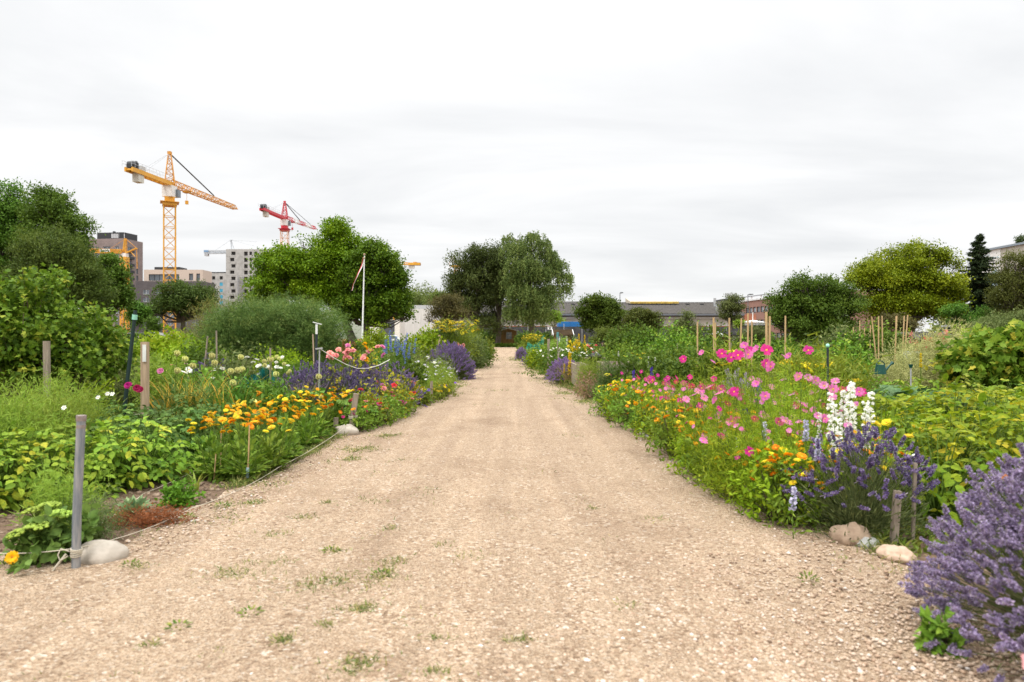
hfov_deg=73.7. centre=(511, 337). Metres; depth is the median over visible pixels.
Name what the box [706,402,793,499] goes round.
cosmos
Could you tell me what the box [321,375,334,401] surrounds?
garden stick
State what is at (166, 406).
onion plant
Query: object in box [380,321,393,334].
door
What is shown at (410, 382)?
rose bush
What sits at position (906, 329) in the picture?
bean pole
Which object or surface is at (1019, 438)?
potato plant
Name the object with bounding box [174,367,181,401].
allium
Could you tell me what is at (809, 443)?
marigold
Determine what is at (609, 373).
wild carrot
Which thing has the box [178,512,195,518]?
path weed
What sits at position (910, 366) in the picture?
hose guide
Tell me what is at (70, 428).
potato plant
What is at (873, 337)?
bean pole
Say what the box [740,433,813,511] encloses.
marigold
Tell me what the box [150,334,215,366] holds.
shrub
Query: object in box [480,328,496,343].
shrub
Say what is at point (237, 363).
grey shrub
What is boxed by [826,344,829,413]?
thin stick
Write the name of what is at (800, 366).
dill plant
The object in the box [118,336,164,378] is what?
leafy plant
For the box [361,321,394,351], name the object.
shrub
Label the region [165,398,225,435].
potato plant
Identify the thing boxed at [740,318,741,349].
bean pole
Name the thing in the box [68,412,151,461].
potato plant
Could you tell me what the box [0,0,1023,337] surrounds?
sky
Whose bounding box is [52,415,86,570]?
fence post
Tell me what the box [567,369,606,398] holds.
dry plant
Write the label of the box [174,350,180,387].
allium
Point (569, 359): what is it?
mullein
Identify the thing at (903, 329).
bean pole
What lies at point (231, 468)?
calendula
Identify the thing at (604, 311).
round tree
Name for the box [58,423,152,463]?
potato plant
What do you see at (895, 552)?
stone
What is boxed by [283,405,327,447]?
calendula
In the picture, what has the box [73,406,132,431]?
potato plant
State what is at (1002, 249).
tower building
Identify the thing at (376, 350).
leafy plant
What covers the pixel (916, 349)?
wormwood
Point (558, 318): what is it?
young tree
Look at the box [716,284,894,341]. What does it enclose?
office building
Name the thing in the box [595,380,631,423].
marigold
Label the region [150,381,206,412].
onion plant
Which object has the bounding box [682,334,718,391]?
bean plant
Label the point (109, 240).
apartment tower
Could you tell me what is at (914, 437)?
yellow flowers
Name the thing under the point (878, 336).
bean pole
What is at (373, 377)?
lavender
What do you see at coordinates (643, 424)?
marigold
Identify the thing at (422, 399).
annual flower
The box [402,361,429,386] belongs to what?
flower tuft
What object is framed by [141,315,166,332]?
conifer bush
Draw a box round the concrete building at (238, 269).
[212,249,269,311]
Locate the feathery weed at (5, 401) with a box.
[0,367,74,472]
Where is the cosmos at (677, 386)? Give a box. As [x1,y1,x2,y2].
[658,376,709,408]
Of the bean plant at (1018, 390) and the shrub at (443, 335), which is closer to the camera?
the bean plant at (1018, 390)
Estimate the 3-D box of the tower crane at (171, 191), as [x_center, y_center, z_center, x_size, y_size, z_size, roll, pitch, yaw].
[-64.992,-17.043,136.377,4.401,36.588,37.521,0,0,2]
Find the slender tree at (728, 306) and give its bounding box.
[715,292,749,329]
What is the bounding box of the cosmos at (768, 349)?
[700,344,808,471]
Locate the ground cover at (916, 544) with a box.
[114,341,1021,556]
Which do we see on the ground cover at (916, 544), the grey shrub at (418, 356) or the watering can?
the watering can
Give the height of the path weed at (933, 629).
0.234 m
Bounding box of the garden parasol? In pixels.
[746,312,762,322]
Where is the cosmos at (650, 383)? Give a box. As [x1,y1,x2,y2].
[636,373,669,394]
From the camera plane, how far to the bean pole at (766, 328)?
9.99 m
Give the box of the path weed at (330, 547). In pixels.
[322,545,340,553]
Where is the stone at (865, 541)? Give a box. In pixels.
[857,537,878,548]
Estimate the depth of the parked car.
88.07 m
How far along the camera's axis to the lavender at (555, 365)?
17.26 m
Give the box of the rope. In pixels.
[320,349,389,368]
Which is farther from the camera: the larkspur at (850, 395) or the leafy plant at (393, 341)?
the leafy plant at (393, 341)
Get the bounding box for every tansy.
[431,315,483,362]
[457,313,483,364]
[520,328,546,352]
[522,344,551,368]
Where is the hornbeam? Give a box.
[760,266,875,345]
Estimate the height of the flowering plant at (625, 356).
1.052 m
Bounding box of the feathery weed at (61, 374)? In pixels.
[5,360,115,418]
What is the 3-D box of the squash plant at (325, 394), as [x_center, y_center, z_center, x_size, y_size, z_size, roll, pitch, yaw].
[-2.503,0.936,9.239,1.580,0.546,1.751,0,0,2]
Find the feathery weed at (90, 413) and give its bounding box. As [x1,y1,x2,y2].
[12,369,137,442]
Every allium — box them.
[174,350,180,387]
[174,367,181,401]
[182,356,192,406]
[190,362,196,396]
[209,353,215,388]
[212,360,222,395]
[227,368,233,374]
[230,379,242,409]
[234,367,240,384]
[238,354,243,382]
[239,366,245,379]
[267,357,272,386]
[316,374,321,395]
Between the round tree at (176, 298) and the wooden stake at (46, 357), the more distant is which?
the round tree at (176, 298)
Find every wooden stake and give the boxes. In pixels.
[43,341,50,396]
[333,417,338,426]
[348,393,358,425]
[430,381,432,402]
[547,339,549,366]
[889,490,901,545]
[910,463,916,540]
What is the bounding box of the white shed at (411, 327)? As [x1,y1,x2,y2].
[405,305,439,342]
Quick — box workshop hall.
[453,298,755,326]
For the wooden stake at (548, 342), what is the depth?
23.96 m
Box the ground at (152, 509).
[0,339,1023,635]
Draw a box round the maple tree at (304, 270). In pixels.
[238,214,369,309]
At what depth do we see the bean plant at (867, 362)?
12.54 m
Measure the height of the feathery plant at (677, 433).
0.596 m
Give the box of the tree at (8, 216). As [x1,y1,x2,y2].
[0,176,35,275]
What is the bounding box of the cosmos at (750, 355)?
[722,349,839,437]
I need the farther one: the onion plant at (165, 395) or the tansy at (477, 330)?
the tansy at (477, 330)
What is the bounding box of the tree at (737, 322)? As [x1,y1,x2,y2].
[732,319,745,328]
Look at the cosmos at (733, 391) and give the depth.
4.78 m
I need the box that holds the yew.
[934,300,997,328]
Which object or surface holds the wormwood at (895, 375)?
on the ground at (152, 509)
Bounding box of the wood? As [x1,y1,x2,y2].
[390,280,970,331]
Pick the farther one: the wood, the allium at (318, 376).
the wood
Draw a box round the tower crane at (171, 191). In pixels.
[122,151,237,331]
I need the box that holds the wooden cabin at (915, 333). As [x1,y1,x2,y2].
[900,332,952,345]
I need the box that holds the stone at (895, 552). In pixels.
[876,544,917,563]
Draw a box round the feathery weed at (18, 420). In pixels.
[0,370,82,471]
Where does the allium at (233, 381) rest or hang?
on the ground at (152, 509)
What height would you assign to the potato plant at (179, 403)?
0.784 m
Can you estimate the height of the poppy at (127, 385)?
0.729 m
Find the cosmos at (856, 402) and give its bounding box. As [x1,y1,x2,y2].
[785,372,873,444]
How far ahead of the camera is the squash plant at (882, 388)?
8.46 m
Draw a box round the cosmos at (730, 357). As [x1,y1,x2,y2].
[723,339,851,451]
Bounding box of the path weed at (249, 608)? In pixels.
[236,605,264,616]
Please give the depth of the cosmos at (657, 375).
8.69 m
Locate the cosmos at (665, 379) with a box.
[657,377,709,404]
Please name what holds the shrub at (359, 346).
on the ground at (152, 509)
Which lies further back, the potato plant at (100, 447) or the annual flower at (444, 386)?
the annual flower at (444, 386)
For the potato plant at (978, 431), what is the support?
on the ground at (152, 509)
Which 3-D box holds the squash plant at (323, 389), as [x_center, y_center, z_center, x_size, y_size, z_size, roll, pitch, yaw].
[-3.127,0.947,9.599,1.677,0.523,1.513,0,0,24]
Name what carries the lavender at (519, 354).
on the ground at (152, 509)
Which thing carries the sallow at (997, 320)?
on the ground at (152, 509)
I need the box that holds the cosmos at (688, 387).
[675,373,726,400]
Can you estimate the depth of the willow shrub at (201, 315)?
23.72 m
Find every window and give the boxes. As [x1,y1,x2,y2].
[143,289,148,293]
[149,274,178,280]
[506,332,511,338]
[559,335,566,343]
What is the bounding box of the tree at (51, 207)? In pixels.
[4,180,105,265]
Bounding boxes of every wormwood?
[863,352,937,388]
[864,338,945,389]
[877,330,948,389]
[885,316,981,394]
[914,323,1008,393]
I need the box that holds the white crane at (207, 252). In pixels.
[204,239,254,255]
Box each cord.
[0,549,69,553]
[82,427,344,546]
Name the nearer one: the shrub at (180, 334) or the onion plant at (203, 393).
the onion plant at (203, 393)
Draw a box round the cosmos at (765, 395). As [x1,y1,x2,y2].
[736,391,851,486]
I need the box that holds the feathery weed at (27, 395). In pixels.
[4,380,60,413]
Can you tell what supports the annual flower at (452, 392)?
on the ground at (152, 509)
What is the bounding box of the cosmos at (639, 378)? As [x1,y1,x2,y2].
[611,371,648,404]
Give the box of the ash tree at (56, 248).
[0,220,124,315]
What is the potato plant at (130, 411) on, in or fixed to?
on the ground at (152, 509)
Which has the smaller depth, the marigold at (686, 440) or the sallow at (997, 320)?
the marigold at (686, 440)
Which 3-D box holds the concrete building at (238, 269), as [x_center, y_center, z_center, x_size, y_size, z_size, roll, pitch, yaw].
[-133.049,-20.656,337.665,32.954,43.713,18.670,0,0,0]
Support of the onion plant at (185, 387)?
on the ground at (152, 509)
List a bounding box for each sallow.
[665,309,704,340]
[727,321,780,349]
[958,304,1023,333]
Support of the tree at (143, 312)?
on the ground at (152, 509)
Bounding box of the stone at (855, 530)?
[829,522,871,545]
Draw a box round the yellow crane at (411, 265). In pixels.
[393,262,420,319]
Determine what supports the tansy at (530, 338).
on the ground at (152, 509)
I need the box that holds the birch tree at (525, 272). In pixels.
[497,230,574,332]
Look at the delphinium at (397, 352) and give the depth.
13.15 m
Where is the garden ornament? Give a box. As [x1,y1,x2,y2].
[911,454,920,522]
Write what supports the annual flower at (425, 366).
on the ground at (152, 509)
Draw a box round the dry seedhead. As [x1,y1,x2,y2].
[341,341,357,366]
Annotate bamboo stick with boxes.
[213,454,215,479]
[246,425,249,478]
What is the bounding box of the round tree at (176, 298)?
[144,276,226,332]
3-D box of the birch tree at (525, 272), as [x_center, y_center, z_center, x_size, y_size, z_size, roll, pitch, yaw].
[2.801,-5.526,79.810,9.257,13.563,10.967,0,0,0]
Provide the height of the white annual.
1.742 m
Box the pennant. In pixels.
[352,257,363,289]
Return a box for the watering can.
[874,360,893,373]
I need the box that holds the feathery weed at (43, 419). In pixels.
[3,384,77,471]
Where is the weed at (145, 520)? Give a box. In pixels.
[102,498,206,530]
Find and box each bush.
[0,262,139,410]
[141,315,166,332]
[176,333,198,345]
[326,347,356,412]
[340,377,391,421]
[345,338,391,387]
[367,371,416,417]
[368,373,402,399]
[372,334,428,365]
[383,368,420,406]
[588,324,621,350]
[603,336,651,364]
[631,317,708,358]
[669,341,728,377]
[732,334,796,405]
[824,317,914,361]
[863,310,926,335]
[923,318,1023,392]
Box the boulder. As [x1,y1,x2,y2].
[81,539,128,564]
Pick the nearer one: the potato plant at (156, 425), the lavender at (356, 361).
the potato plant at (156, 425)
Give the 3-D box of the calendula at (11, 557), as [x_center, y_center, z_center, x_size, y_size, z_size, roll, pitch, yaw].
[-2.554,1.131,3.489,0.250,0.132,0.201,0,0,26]
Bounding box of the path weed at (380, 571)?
[370,567,390,576]
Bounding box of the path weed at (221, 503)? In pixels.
[215,501,230,506]
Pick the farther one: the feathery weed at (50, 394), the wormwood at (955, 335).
the wormwood at (955, 335)
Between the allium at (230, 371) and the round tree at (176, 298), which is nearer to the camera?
the allium at (230, 371)
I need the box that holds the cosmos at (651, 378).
[617,369,658,418]
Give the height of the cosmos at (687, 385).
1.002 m
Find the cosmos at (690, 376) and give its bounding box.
[661,366,732,460]
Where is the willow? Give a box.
[980,246,1023,317]
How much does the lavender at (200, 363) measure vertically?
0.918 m
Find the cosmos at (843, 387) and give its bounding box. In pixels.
[801,369,877,432]
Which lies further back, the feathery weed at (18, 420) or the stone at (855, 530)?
the feathery weed at (18, 420)
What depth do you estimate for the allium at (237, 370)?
8.49 m
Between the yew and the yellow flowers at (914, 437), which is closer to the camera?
the yellow flowers at (914, 437)
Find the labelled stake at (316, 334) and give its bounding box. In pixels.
[313,322,321,374]
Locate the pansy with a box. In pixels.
[420,389,433,404]
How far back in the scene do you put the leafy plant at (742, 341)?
23.65 m
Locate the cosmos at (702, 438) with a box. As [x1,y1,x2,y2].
[683,397,759,493]
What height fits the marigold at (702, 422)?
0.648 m
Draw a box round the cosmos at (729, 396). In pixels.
[689,346,780,416]
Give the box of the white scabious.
[245,355,291,389]
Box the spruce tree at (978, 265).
[941,233,1004,334]
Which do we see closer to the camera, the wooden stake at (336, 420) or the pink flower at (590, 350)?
the wooden stake at (336, 420)
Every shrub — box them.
[94,346,166,411]
[105,320,160,349]
[124,324,201,376]
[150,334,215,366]
[163,328,190,340]
[176,286,253,348]
[196,341,277,387]
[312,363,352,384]
[348,337,363,353]
[355,332,388,348]
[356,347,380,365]
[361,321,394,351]
[380,337,435,373]
[397,322,447,371]
[425,320,457,346]
[461,332,496,368]
[476,339,497,366]
[477,335,497,359]
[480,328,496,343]
[602,318,646,354]
[618,321,667,357]
[641,334,684,351]
[684,320,735,347]
[754,331,801,361]
[805,310,872,355]
[934,321,988,347]
[1013,233,1023,242]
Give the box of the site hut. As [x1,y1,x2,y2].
[370,320,404,340]
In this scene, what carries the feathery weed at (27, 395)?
on the ground at (152, 509)
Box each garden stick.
[203,336,207,384]
[216,331,217,364]
[269,348,271,383]
[312,334,314,363]
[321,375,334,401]
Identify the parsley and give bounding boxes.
[152,477,205,508]
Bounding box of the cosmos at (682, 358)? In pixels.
[676,346,761,419]
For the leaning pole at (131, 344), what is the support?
on the ground at (152, 509)
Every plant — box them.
[0,420,70,477]
[0,427,97,515]
[0,431,115,515]
[0,438,38,510]
[0,457,121,528]
[0,501,103,574]
[11,427,136,502]
[22,374,120,413]
[22,411,98,448]
[32,424,108,455]
[43,479,136,540]
[51,418,167,496]
[57,416,189,497]
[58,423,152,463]
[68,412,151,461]
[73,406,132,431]
[88,396,142,426]
[99,399,165,441]
[104,419,193,460]
[105,421,201,492]
[114,495,157,513]
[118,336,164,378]
[118,367,210,416]
[121,345,190,412]
[121,406,198,460]
[126,405,179,426]
[128,392,214,437]
[148,403,232,460]
[149,360,221,408]
[149,362,204,387]
[150,378,191,410]
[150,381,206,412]
[151,390,208,428]
[152,367,226,404]
[153,379,214,412]
[162,358,199,384]
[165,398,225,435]
[168,387,222,433]
[169,360,236,399]
[174,338,234,378]
[177,373,242,434]
[184,368,271,411]
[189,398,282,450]
[201,392,248,429]
[206,375,272,427]
[243,336,312,374]
[259,358,314,383]
[288,388,385,418]
[293,390,360,417]
[295,387,339,409]
[332,348,383,384]
[363,359,390,379]
[370,347,382,357]
[372,352,419,370]
[376,337,394,350]
[531,342,543,349]
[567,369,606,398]
[581,352,605,363]
[606,344,681,394]
[623,350,646,366]
[637,344,680,371]
[651,342,723,407]
[655,412,690,455]
[661,339,692,359]
[666,413,704,460]
[667,401,727,473]
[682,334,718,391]
[683,331,727,347]
[686,325,776,408]
[686,415,754,476]
[688,399,774,502]
[711,339,753,353]
[714,423,790,514]
[728,336,757,348]
[751,331,844,388]
[753,340,786,378]
[758,332,870,413]
[761,331,876,409]
[771,332,893,424]
[794,329,887,388]
[795,336,819,351]
[827,393,942,478]
[834,391,917,432]
[836,326,868,362]
[846,398,895,426]
[848,397,940,448]
[851,321,891,369]
[851,351,876,390]
[856,412,961,494]
[856,416,1022,533]
[858,394,974,430]
[862,406,981,463]
[867,384,969,400]
[867,386,908,411]
[869,376,914,406]
[870,381,925,407]
[871,390,935,415]
[872,325,910,365]
[877,393,943,416]
[879,413,1021,492]
[881,405,970,450]
[890,377,947,391]
[893,375,1003,442]
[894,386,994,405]
[896,385,954,396]
[897,382,1004,437]
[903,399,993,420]
[907,373,1012,424]
[923,373,982,395]
[923,392,1023,497]
[923,394,1008,454]
[925,428,1023,519]
[933,384,996,400]
[943,403,1023,479]
[946,385,1023,449]
[948,415,1023,506]
[949,385,1023,434]
[955,387,1015,410]
[966,379,1017,404]
[967,392,1023,453]
[986,386,1023,422]
[986,395,1021,431]
[987,384,1023,401]
[990,378,1023,400]
[1001,396,1023,436]
[1009,390,1023,419]
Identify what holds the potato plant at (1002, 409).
on the ground at (152, 509)
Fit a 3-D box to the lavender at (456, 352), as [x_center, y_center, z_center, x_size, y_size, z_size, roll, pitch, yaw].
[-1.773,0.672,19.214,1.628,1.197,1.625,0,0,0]
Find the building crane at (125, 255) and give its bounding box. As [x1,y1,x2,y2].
[91,238,137,337]
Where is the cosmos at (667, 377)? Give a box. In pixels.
[647,370,705,449]
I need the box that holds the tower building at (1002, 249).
[982,242,1023,284]
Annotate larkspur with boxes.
[761,421,766,440]
[780,486,801,538]
[802,420,808,465]
[808,438,824,529]
[816,412,827,465]
[826,392,835,502]
[829,402,839,489]
[834,418,842,490]
[839,390,848,499]
[842,384,854,431]
[848,381,856,438]
[861,401,869,451]
[866,391,874,453]
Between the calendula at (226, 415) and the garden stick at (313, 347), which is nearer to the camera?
the calendula at (226, 415)
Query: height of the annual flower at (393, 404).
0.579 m
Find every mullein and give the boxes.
[559,365,567,382]
[566,352,571,380]
[913,353,928,386]
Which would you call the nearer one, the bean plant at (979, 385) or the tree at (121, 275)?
the bean plant at (979, 385)
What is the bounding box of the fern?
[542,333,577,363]
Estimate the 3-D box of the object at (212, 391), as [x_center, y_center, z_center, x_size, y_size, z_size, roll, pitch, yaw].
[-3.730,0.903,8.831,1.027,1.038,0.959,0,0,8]
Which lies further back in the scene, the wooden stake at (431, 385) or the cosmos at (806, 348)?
the wooden stake at (431, 385)
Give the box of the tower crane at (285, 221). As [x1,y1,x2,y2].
[259,201,316,245]
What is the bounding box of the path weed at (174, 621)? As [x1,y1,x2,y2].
[164,619,191,631]
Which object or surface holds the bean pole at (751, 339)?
on the ground at (152, 509)
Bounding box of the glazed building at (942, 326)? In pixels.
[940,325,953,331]
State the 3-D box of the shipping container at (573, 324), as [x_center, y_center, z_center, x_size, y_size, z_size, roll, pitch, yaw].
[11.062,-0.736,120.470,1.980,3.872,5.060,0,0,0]
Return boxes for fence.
[455,327,739,342]
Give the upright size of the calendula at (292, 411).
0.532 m
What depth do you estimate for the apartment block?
282.43 m
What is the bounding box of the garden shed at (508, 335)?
[501,328,518,345]
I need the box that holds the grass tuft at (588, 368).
[571,349,606,391]
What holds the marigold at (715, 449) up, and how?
on the ground at (152, 509)
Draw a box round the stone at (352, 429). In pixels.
[334,424,358,435]
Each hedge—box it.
[491,342,517,346]
[513,330,574,345]
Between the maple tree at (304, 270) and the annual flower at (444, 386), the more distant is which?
the maple tree at (304, 270)
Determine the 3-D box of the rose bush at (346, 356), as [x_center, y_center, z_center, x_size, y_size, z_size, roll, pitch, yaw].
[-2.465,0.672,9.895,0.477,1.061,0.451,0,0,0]
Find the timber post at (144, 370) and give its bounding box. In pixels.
[140,342,148,417]
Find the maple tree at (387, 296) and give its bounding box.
[325,234,418,346]
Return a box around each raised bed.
[570,362,588,384]
[597,361,633,373]
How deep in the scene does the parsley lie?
4.81 m
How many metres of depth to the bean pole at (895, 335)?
12.99 m
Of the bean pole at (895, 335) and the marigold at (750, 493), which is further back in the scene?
the bean pole at (895, 335)
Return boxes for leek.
[187,472,205,490]
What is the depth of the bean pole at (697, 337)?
10.99 m
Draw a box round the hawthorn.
[424,287,471,324]
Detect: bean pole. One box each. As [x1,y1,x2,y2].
[697,322,697,366]
[713,317,714,362]
[728,318,729,349]
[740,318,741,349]
[747,313,748,381]
[751,321,752,385]
[765,312,767,388]
[768,316,770,374]
[784,316,785,357]
[871,317,876,358]
[878,316,878,358]
[881,316,882,351]
[894,316,897,360]
[902,316,904,346]
[904,315,907,349]
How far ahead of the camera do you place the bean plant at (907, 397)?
7.18 m
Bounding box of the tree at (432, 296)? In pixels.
[429,289,451,327]
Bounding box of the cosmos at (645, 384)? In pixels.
[630,372,670,421]
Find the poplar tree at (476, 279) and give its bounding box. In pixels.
[440,239,511,345]
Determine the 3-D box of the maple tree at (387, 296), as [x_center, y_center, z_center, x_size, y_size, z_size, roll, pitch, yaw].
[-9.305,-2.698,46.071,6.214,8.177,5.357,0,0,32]
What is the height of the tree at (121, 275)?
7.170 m
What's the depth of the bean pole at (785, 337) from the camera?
10.99 m
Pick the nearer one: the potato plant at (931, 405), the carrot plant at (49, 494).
the carrot plant at (49, 494)
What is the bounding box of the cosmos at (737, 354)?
[675,349,781,477]
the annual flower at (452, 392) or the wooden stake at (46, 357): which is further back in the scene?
the annual flower at (452, 392)
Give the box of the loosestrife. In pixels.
[567,339,588,362]
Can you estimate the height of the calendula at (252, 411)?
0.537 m
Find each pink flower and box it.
[451,343,473,378]
[576,340,601,366]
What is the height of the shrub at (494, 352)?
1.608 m
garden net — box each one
[238,364,279,388]
[527,335,544,355]
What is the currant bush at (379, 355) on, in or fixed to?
on the ground at (152, 509)
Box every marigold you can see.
[587,375,623,416]
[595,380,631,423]
[601,376,652,411]
[606,378,658,429]
[621,389,649,432]
[629,390,668,439]
[633,386,671,430]
[634,385,704,460]
[637,403,671,443]
[639,394,675,453]
[655,408,688,456]
[659,418,707,455]
[663,415,703,479]
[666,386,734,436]
[673,399,731,467]
[677,419,747,488]
[681,416,738,475]
[687,445,753,502]
[694,424,760,489]
[715,401,781,438]
[721,440,802,511]
[726,433,813,529]
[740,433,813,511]
[744,415,807,452]
[751,455,837,533]
[752,413,833,489]
[757,436,858,525]
[775,427,828,460]
[826,430,907,505]
[839,435,924,512]
[863,452,924,505]
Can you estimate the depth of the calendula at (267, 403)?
7.07 m
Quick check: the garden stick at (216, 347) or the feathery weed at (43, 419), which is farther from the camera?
the garden stick at (216, 347)
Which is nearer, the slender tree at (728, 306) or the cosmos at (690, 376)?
the cosmos at (690, 376)
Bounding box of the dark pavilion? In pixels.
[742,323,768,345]
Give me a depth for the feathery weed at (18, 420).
5.29 m
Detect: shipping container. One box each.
[557,322,569,326]
[570,322,581,326]
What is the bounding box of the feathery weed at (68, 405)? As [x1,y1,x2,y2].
[4,371,116,449]
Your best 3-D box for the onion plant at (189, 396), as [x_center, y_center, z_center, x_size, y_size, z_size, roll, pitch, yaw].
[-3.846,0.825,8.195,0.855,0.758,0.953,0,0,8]
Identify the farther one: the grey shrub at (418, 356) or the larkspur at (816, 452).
the grey shrub at (418, 356)
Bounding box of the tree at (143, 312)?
[122,297,154,328]
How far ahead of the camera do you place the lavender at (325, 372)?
9.85 m
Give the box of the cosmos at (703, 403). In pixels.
[671,371,750,474]
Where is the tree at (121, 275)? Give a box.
[79,249,140,319]
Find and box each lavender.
[188,353,231,382]
[272,370,329,402]
[283,359,361,402]
[284,360,348,388]
[314,367,385,417]
[329,358,391,391]
[337,364,397,402]
[374,361,427,407]
[426,340,477,380]
[515,346,525,359]
[544,356,573,382]
[722,368,755,398]
[779,422,939,548]
[897,442,1023,681]
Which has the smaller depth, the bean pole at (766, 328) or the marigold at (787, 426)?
the marigold at (787, 426)
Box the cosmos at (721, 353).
[716,336,820,419]
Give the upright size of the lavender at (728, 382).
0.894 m
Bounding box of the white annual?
[522,335,610,377]
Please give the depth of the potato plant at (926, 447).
4.96 m
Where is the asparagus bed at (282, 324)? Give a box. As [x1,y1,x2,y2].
[182,289,358,378]
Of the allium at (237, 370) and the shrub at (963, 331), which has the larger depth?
the shrub at (963, 331)
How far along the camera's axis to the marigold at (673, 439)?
6.52 m
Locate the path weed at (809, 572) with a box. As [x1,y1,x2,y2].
[797,569,819,584]
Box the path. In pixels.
[0,347,1023,681]
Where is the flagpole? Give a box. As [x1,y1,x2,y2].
[361,253,365,343]
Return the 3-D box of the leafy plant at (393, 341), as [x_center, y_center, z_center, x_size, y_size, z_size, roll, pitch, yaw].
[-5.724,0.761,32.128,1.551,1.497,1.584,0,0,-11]
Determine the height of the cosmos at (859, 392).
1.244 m
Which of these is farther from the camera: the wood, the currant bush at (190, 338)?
the wood
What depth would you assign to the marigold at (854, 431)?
4.71 m
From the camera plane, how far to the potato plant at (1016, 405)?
5.96 m
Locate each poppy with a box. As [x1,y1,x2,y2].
[124,382,131,401]
[132,384,140,390]
[157,368,163,388]
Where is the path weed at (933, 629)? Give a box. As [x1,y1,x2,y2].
[913,601,968,659]
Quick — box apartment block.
[135,267,214,338]
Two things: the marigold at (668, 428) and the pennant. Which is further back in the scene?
the pennant
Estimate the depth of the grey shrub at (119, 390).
10.28 m
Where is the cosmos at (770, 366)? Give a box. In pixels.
[741,361,857,452]
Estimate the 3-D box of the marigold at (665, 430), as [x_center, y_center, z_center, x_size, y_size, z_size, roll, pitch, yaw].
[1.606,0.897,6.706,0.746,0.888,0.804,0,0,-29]
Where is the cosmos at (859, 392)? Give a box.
[761,347,878,443]
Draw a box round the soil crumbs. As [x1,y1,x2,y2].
[0,470,267,551]
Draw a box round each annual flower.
[338,396,377,431]
[346,394,385,430]
[360,395,401,426]
[373,390,409,422]
[384,390,416,418]
[390,385,421,413]
[406,355,433,382]
[409,383,436,405]
[416,371,436,399]
[417,347,451,382]
[417,379,445,403]
[427,367,451,394]
[428,373,453,399]
[429,350,455,382]
[435,355,457,384]
[436,374,458,396]
[443,370,460,392]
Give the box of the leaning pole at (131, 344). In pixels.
[123,310,137,422]
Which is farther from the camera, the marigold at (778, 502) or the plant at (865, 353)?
the plant at (865, 353)
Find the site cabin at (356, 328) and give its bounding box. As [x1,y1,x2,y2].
[342,321,361,341]
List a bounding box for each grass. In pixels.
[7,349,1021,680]
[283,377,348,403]
[554,363,577,384]
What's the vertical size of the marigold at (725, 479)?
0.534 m
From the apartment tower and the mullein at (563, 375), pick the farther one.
the apartment tower
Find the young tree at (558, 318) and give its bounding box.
[548,309,565,328]
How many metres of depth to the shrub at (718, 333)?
21.90 m
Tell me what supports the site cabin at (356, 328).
on the ground at (152, 509)
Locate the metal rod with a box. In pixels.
[315,347,322,401]
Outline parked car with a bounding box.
[385,335,402,342]
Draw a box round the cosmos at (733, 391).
[725,376,829,496]
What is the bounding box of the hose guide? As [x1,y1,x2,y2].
[908,364,912,385]
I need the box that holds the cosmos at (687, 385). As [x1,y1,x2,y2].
[671,371,710,397]
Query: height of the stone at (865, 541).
0.082 m
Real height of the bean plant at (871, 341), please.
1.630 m
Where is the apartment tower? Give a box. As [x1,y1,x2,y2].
[90,231,142,330]
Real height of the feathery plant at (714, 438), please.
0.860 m
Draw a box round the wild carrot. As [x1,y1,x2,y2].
[581,352,639,408]
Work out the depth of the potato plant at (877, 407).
6.84 m
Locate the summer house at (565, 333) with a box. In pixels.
[551,329,573,344]
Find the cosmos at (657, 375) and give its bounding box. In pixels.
[646,372,686,413]
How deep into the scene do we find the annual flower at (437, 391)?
12.32 m
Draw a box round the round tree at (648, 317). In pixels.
[617,305,665,334]
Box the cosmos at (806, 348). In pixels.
[756,345,840,418]
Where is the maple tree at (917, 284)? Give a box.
[840,235,976,331]
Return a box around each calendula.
[0,550,19,567]
[185,416,232,465]
[189,418,249,478]
[200,407,239,452]
[205,406,265,464]
[205,410,274,481]
[223,408,269,455]
[225,400,268,433]
[236,391,285,431]
[241,397,287,444]
[254,414,298,471]
[256,405,304,462]
[261,406,304,451]
[267,400,307,437]
[270,395,306,433]
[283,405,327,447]
[290,393,325,424]
[290,394,334,438]
[294,385,324,417]
[298,390,339,431]
[313,391,348,421]
[318,387,354,427]
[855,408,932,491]
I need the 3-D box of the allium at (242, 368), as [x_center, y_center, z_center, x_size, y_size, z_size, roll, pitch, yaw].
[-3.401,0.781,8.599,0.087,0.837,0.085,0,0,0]
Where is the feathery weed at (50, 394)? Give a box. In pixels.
[3,366,104,427]
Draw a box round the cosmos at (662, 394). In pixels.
[645,375,682,416]
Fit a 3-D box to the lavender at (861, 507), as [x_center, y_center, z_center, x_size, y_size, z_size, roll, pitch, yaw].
[2.125,0.879,4.202,0.872,0.718,0.845,0,0,-30]
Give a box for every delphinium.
[381,330,420,381]
[400,344,420,390]
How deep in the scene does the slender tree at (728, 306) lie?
61.77 m
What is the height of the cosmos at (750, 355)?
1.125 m
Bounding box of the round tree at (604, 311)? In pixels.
[570,290,628,346]
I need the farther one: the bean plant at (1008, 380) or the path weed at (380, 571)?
the bean plant at (1008, 380)
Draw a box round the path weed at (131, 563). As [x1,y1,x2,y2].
[120,558,142,566]

